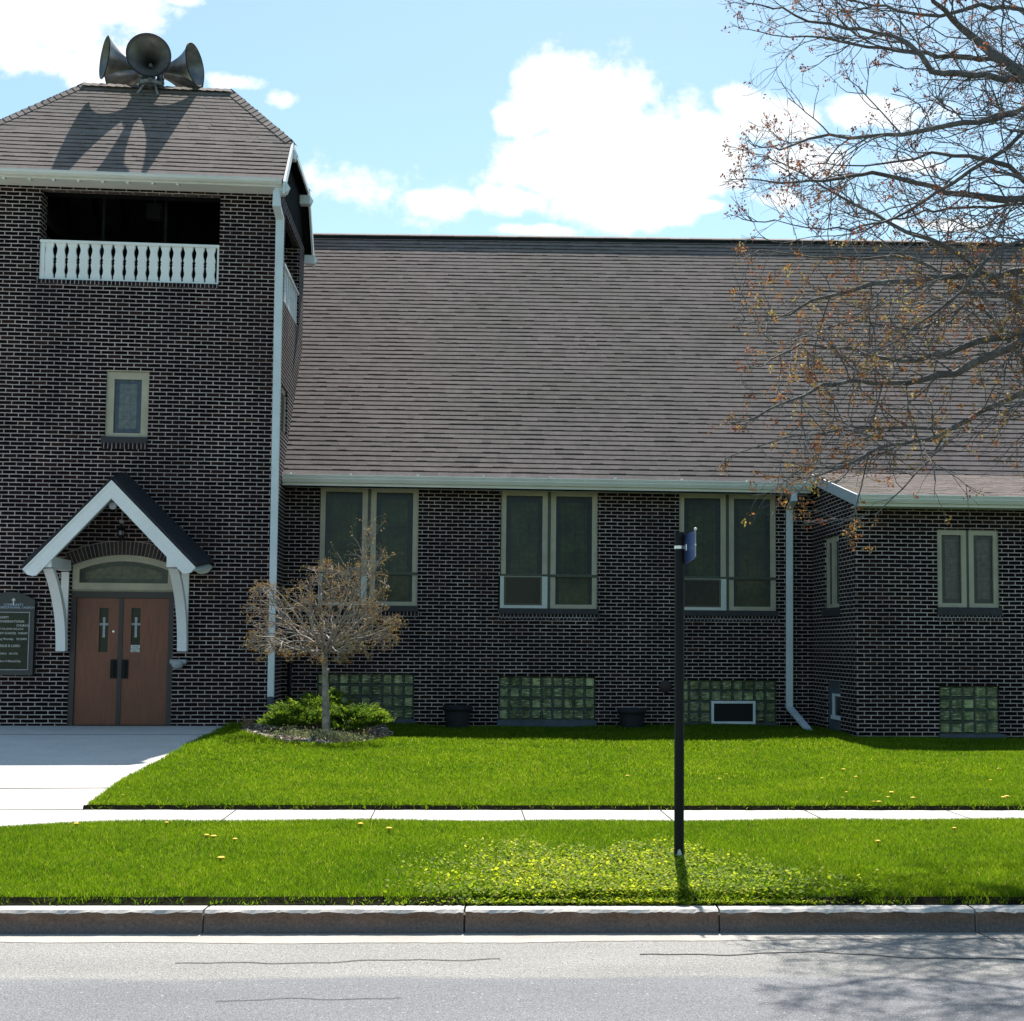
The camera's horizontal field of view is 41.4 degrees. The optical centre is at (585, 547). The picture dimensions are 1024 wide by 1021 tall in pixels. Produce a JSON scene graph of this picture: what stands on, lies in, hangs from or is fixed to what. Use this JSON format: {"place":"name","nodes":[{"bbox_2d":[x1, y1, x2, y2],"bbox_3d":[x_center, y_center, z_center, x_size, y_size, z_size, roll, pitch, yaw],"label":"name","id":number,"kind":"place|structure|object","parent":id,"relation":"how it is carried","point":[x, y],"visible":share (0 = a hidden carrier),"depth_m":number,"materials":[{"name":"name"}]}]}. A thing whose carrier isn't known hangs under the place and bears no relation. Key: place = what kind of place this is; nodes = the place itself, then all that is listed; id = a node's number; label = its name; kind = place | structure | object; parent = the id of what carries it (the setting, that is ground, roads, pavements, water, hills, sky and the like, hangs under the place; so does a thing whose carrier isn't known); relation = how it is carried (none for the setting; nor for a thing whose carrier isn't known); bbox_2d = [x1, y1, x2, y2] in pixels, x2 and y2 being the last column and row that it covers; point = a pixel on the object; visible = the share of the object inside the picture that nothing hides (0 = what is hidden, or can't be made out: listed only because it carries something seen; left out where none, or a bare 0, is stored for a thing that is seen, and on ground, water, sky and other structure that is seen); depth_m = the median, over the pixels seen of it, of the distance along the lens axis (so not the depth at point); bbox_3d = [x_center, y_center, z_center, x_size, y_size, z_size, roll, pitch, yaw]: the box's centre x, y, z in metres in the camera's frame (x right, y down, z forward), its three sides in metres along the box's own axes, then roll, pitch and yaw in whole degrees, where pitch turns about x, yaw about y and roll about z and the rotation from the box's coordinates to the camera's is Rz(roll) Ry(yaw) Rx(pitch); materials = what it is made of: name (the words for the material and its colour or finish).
{"place":"outdoors","nodes":[
{"label":"outdoors","id":0,"kind":"place"},
{"bbox_2d":[0,726,221,808],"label":"entrance path","id":1,"kind":"structure","parent":0,"point":[56,767],"depth_m":16.90,"materials":[{"name":"concrete"}]},
{"bbox_2d":[0,938,1023,1020],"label":"road","id":2,"kind":"structure","parent":0,"point":[525,981],"depth_m":6.65,"materials":[{"name":"grey asphalt"}]},
{"bbox_2d":[0,932,1023,943],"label":"gutter pan","id":3,"kind":"object","parent":2,"relation":"on","point":[367,938],"visible":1,"depth_m":7.63,"materials":[{"name":"grey concrete"}]},
{"bbox_2d":[180,932,1023,1000],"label":"road cracks","id":4,"kind":"object","parent":2,"relation":"on","point":[499,958],"visible":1,"depth_m":7.09,"materials":[{"name":"grey asphalt"}]},
{"bbox_2d":[0,815,1023,905],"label":"grass strip","id":5,"kind":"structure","parent":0,"point":[177,858],"depth_m":9.50,"materials":[{"name":"green plant"}]},
{"bbox_2d":[0,810,1023,826],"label":"sidewalk","id":6,"kind":"structure","parent":0,"point":[14,817],"depth_m":12.07,"materials":[{"name":"concrete"}]},
{"bbox_2d":[25,787,965,820],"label":"path joints","id":7,"kind":"object","parent":6,"relation":"on","point":[374,810],"visible":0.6,"depth_m":12.16,"materials":[{"name":"grey concrete"}]},
{"bbox_2d":[0,731,1023,905],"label":"lawn","id":8,"kind":"structure","parent":0,"point":[457,874],"depth_m":8.02,"materials":[{"name":"plant"}]},
{"bbox_2d":[241,723,393,744],"bbox_3d":[-4.395,2.947,22.152,2.566,0.164,6.265,1,-4,-5],"label":"planting bed","id":9,"kind":"object","parent":8,"relation":"on","point":[310,727],"visible":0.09,"depth_m":20.91,"materials":[{"name":"soil"}]},
{"bbox_2d":[236,712,258,726],"bbox_3d":[-5.342,2.715,21.416,0.406,0.233,0.319,-1,-5,24],"label":"dry grass tuft","id":10,"kind":"object","parent":9,"relation":"on","point":[249,723],"visible":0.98,"depth_m":21.39,"materials":[{"name":"brown plant"}]},
{"bbox_2d":[256,700,321,729],"bbox_3d":[-4.529,2.562,20.766,1.066,0.464,0.846,1,-4,-5],"label":"juniper shrub","id":11,"kind":"object","parent":9,"relation":"on","point":[294,714],"visible":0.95,"depth_m":20.58,"materials":[{"name":"green plant"}]},
{"bbox_2d":[287,661,292,704],"bbox_3d":[-5.282,2.588,24.046,0.095,1.144,0.100,1,-4,-5],"label":"standpipe","id":12,"kind":"object","parent":9,"relation":"on","point":[289,664],"visible":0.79,"depth_m":24.04,"materials":[{"name":"black metal"}]},
{"bbox_2d":[286,686,353,726],"bbox_3d":[-4.224,2.520,21.408,1.103,0.668,0.926,1,-4,-5],"label":"juniper shrub","id":13,"kind":"object","parent":9,"relation":"on","point":[314,701],"visible":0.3,"depth_m":21.31,"materials":[{"name":"green plant"}]},
{"bbox_2d":[264,724,379,740],"bbox_3d":[-3.919,2.702,19.916,1.798,0.264,0.958,-2,-5,27],"label":"ground cover","id":14,"kind":"object","parent":9,"relation":"on","point":[329,736],"visible":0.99,"depth_m":19.79,"materials":[{"name":"silver plant"}]},
{"bbox_2d":[240,512,407,734],"bbox_3d":[-3.963,1.102,20.476,2.567,3.444,2.667,1,-4,-5],"label":"ornamental tree","id":15,"kind":"object","parent":9,"relation":"on","point":[328,646],"visible":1,"depth_m":20.33,"materials":[{"name":"brown plant"}]},
{"bbox_2d":[316,701,395,732],"bbox_3d":[-3.539,2.601,20.707,1.260,0.485,1.016,1,-4,-5],"label":"juniper shrub","id":16,"kind":"object","parent":9,"relation":"on","point":[353,718],"visible":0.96,"depth_m":20.51,"materials":[{"name":"green plant"}]},
{"bbox_2d":[356,726,370,735],"bbox_3d":[-3.464,2.773,20.830,0.364,0.234,0.331,0,-4,11],"label":"dry grass tuft","id":17,"kind":"object","parent":9,"relation":"on","point":[366,730],"visible":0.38,"depth_m":20.79,"materials":[{"name":"brown plant"}]},
{"bbox_2d":[443,705,471,728],"bbox_3d":[-2.282,3.006,23.959,0.509,0.420,0.509,1,-4,-5],"label":"planter","id":18,"kind":"object","parent":8,"relation":"on","point":[456,716],"visible":0.93,"depth_m":23.77,"materials":[{"name":"grey plastic"}]},
{"bbox_2d":[0,82,1023,739],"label":"church","id":19,"kind":"structure","parent":8,"relation":"on","point":[230,380],"depth_m":24.44,"materials":[{"name":"brick"}]},
{"bbox_2d":[0,592,36,674],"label":"notice board","id":20,"kind":"object","parent":19,"relation":"attached to","point":[18,614],"visible":1,"depth_m":21.89,"materials":[{"name":"green metal"}]},
{"bbox_2d":[73,598,118,724],"bbox_3d":[-8.025,1.855,22.117,0.672,2.071,0.100,1,-4,-5],"label":"door","id":21,"kind":"structure","parent":19,"relation":"in","point":[97,618],"depth_m":22.13,"materials":[{"name":"brown wood"}]},
{"bbox_2d":[109,501,116,508],"bbox_3d":[-7.486,-0.685,21.378,0.119,0.157,0.124,1,-4,-5],"label":"porch light","id":22,"kind":"object","parent":19,"relation":"attached to","point":[113,505],"visible":0.92,"depth_m":21.33,"materials":[{"name":"white glass"}]},
{"bbox_2d":[115,510,127,541],"bbox_3d":[-7.546,-0.388,21.939,0.154,0.592,0.152,-1,-4,16],"label":"hanging lantern","id":23,"kind":"object","parent":19,"relation":"hanging from","point":[121,529],"visible":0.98,"depth_m":21.90,"materials":[{"name":"black metal"}]},
{"bbox_2d":[72,555,172,591],"bbox_3d":[-7.618,0.418,22.280,1.642,0.606,0.065,1,-4,-5],"label":"transom window","id":24,"kind":"structure","parent":19,"relation":"in","point":[112,573],"depth_m":22.26,"materials":[{"name":"green glass"}]},
{"bbox_2d":[105,370,150,436],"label":"tower window","id":25,"kind":"structure","parent":19,"relation":"in","point":[127,393],"depth_m":22.49,"materials":[{"name":"beige glass"}]},
{"bbox_2d":[120,598,168,724],"bbox_3d":[-7.256,1.865,22.186,0.733,2.071,0.100,1,-4,-5],"label":"door","id":26,"kind":"structure","parent":19,"relation":"in","point":[145,621],"depth_m":22.20,"materials":[{"name":"brown wood"}]},
{"bbox_2d":[99,33,203,93],"bbox_3d":[-7.948,-8.656,24.662,1.838,1.064,1.717,1,-4,-5],"label":"siren","id":27,"kind":"object","parent":19,"relation":"on","point":[145,60],"visible":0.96,"depth_m":24.39,"materials":[{"name":"silver metal"}]},
{"bbox_2d":[146,200,163,221],"bbox_3d":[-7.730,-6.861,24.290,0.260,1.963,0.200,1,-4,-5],"label":"bell","id":28,"kind":"object","parent":19,"relation":"hanging from","point":[155,210],"visible":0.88,"depth_m":24.14,"materials":[{"name":"black metal"}]},
{"bbox_2d":[170,659,186,669],"bbox_3d":[-6.680,1.911,22.105,0.260,0.170,0.198,1,-4,-5],"label":"dome light","id":29,"kind":"object","parent":19,"relation":"attached to","point":[177,664],"visible":1,"depth_m":22.05,"materials":[{"name":"white glass"}]},
{"bbox_2d":[281,388,285,432],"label":"tower side window","id":30,"kind":"structure","parent":19,"relation":"in","point":[283,394],"depth_m":24.24,"materials":[{"name":"beige glass"}]},
{"bbox_2d":[317,673,413,718],"bbox_3d":[-3.962,2.663,24.278,1.730,0.812,0.069,1,-4,-5],"label":"basement window","id":31,"kind":"structure","parent":19,"relation":"in","point":[394,693],"depth_m":24.28,"materials":[{"name":"green glass"}]},
{"bbox_2d":[316,488,418,605],"bbox_3d":[-3.949,-0.026,24.457,1.801,2.177,0.100,1,-4,-5],"label":"nave window","id":32,"kind":"structure","parent":19,"relation":"in","point":[340,508],"depth_m":24.48,"materials":[{"name":"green glass"}]},
{"bbox_2d":[498,676,594,719],"bbox_3d":[-0.711,2.732,24.571,1.763,0.785,0.068,1,-4,-5],"label":"basement window","id":33,"kind":"structure","parent":19,"relation":"in","point":[520,697],"depth_m":24.55,"materials":[{"name":"green glass"}]},
{"bbox_2d":[498,491,597,608],"bbox_3d":[-0.694,0.037,24.750,1.808,2.184,0.100,1,-4,-5],"label":"nave window","id":34,"kind":"structure","parent":19,"relation":"in","point":[548,551],"depth_m":24.76,"materials":[{"name":"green glass"}]},
{"bbox_2d":[659,680,671,692],"bbox_3d":[1.455,2.533,24.687,0.230,0.230,0.055,1,-4,-5],"label":"vent cover","id":35,"kind":"object","parent":19,"relation":"attached to","point":[665,686],"visible":1,"depth_m":24.67,"materials":[{"name":"grey metal"}]},
{"bbox_2d":[679,494,775,610],"bbox_3d":[2.604,0.079,25.049,1.851,2.201,0.100,1,-4,-5],"label":"nave window","id":36,"kind":"structure","parent":19,"relation":"in","point":[733,567],"depth_m":25.06,"materials":[{"name":"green glass"}]},
{"bbox_2d":[684,680,775,723],"bbox_3d":[2.600,2.830,24.833,1.825,0.802,0.135,1,-4,-5],"label":"basement window","id":37,"kind":"structure","parent":19,"relation":"in","point":[709,701],"depth_m":24.82,"materials":[{"name":"green glass"}]},
{"bbox_2d":[826,535,838,607],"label":"side window","id":38,"kind":"structure","parent":19,"relation":"in","point":[832,542],"depth_m":23.80,"materials":[{"name":"beige glass"}]},
{"bbox_2d":[937,530,998,607],"bbox_3d":[6.368,0.349,22.565,1.057,1.294,0.060,1,-4,-5],"label":"wing window","id":39,"kind":"structure","parent":19,"relation":"in","point":[967,560],"depth_m":22.56,"materials":[{"name":"beige glass"}]},
{"bbox_2d":[939,686,998,733],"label":"basement window","id":40,"kind":"structure","parent":19,"relation":"in","point":[963,709],"depth_m":22.38,"materials":[{"name":"green glass"}]},
{"bbox_2d":[0,805,1023,904],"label":"turf edge soil","id":41,"kind":"structure","parent":8,"relation":"on","point":[316,900],"depth_m":8.05,"materials":[{"name":"brown soil"}]},
{"bbox_2d":[87,721,1023,810],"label":"lawn grass","id":42,"kind":"structure","parent":8,"relation":"on","point":[557,765],"depth_m":15.74,"materials":[{"name":"green plant"}]},
{"bbox_2d":[617,708,645,728],"bbox_3d":[0.823,3.065,24.238,0.521,0.367,0.521,1,-4,-5],"label":"planter","id":43,"kind":"object","parent":8,"relation":"on","point":[632,717],"visible":0.94,"depth_m":24.05,"materials":[{"name":"grey plastic"}]},
{"bbox_2d":[363,834,916,905],"bbox_3d":[0.262,2.137,9.120,3.349,0.114,2.569,1,-4,-5],"label":"ground ivy","id":44,"kind":"object","parent":8,"relation":"on","point":[647,868],"visible":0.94,"depth_m":8.45,"materials":[{"name":"green plant"}]},
{"bbox_2d":[674,527,696,856],"bbox_3d":[0.708,1.054,9.402,0.087,2.387,0.230,4,-6,-42],"label":"street sign","id":45,"kind":"object","parent":8,"relation":"on","point":[689,547],"visible":0.93,"depth_m":9.43,"materials":[{"name":"black metal"}]},
{"bbox_2d":[707,0,1023,553],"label":"maple tree","id":46,"kind":"object","parent":8,"relation":"on","point":[1014,74],"visible":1,"depth_m":10.67,"materials":[{"name":"brown plant"}]},
{"bbox_2d":[0,0,1023,241],"label":"sky","id":47,"kind":"structure","parent":0,"point":[598,118],"materials":[{"name":"blue"}]},
{"label":"terrain","id":48,"kind":"structure","parent":0,"visible":0},
{"bbox_2d":[0,906,207,933],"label":"kerb stone","id":49,"kind":"object","parent":48,"relation":"on","point":[101,919],"visible":1,"depth_m":7.67,"materials":[{"name":"concrete"}]},
{"bbox_2d":[203,905,464,933],"bbox_3d":[-1.443,2.168,7.783,1.473,0.182,0.150,1,-4,-2],"label":"kerb stone","id":50,"kind":"object","parent":48,"relation":"on","point":[322,919],"visible":0.99,"depth_m":7.72,"materials":[{"name":"concrete"}]},
{"bbox_2d":[203,911,974,932],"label":"kerb joint soil","id":51,"kind":"structure","parent":48,"relation":"on","point":[719,918],"depth_m":7.77,"materials":[{"name":"brown soil"}]},
{"bbox_2d":[465,905,718,932],"bbox_3d":[0.034,2.182,7.839,1.459,0.182,0.150,1,-4,-2],"label":"kerb stone","id":52,"kind":"object","parent":48,"relation":"on","point":[591,919],"visible":0.99,"depth_m":7.78,"materials":[{"name":"concrete"}]},
{"bbox_2d":[717,905,974,932],"bbox_3d":[1.516,2.195,7.895,1.485,0.182,0.150,1,-4,-2],"label":"kerb stone","id":53,"kind":"object","parent":48,"relation":"on","point":[847,919],"visible":1,"depth_m":7.83,"materials":[{"name":"concrete"}]},
{"bbox_2d":[969,905,1023,932],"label":"kerb stone","id":54,"kind":"object","parent":48,"relation":"on","point":[999,918],"visible":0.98,"depth_m":7.87,"materials":[{"name":"concrete"}]}
]}

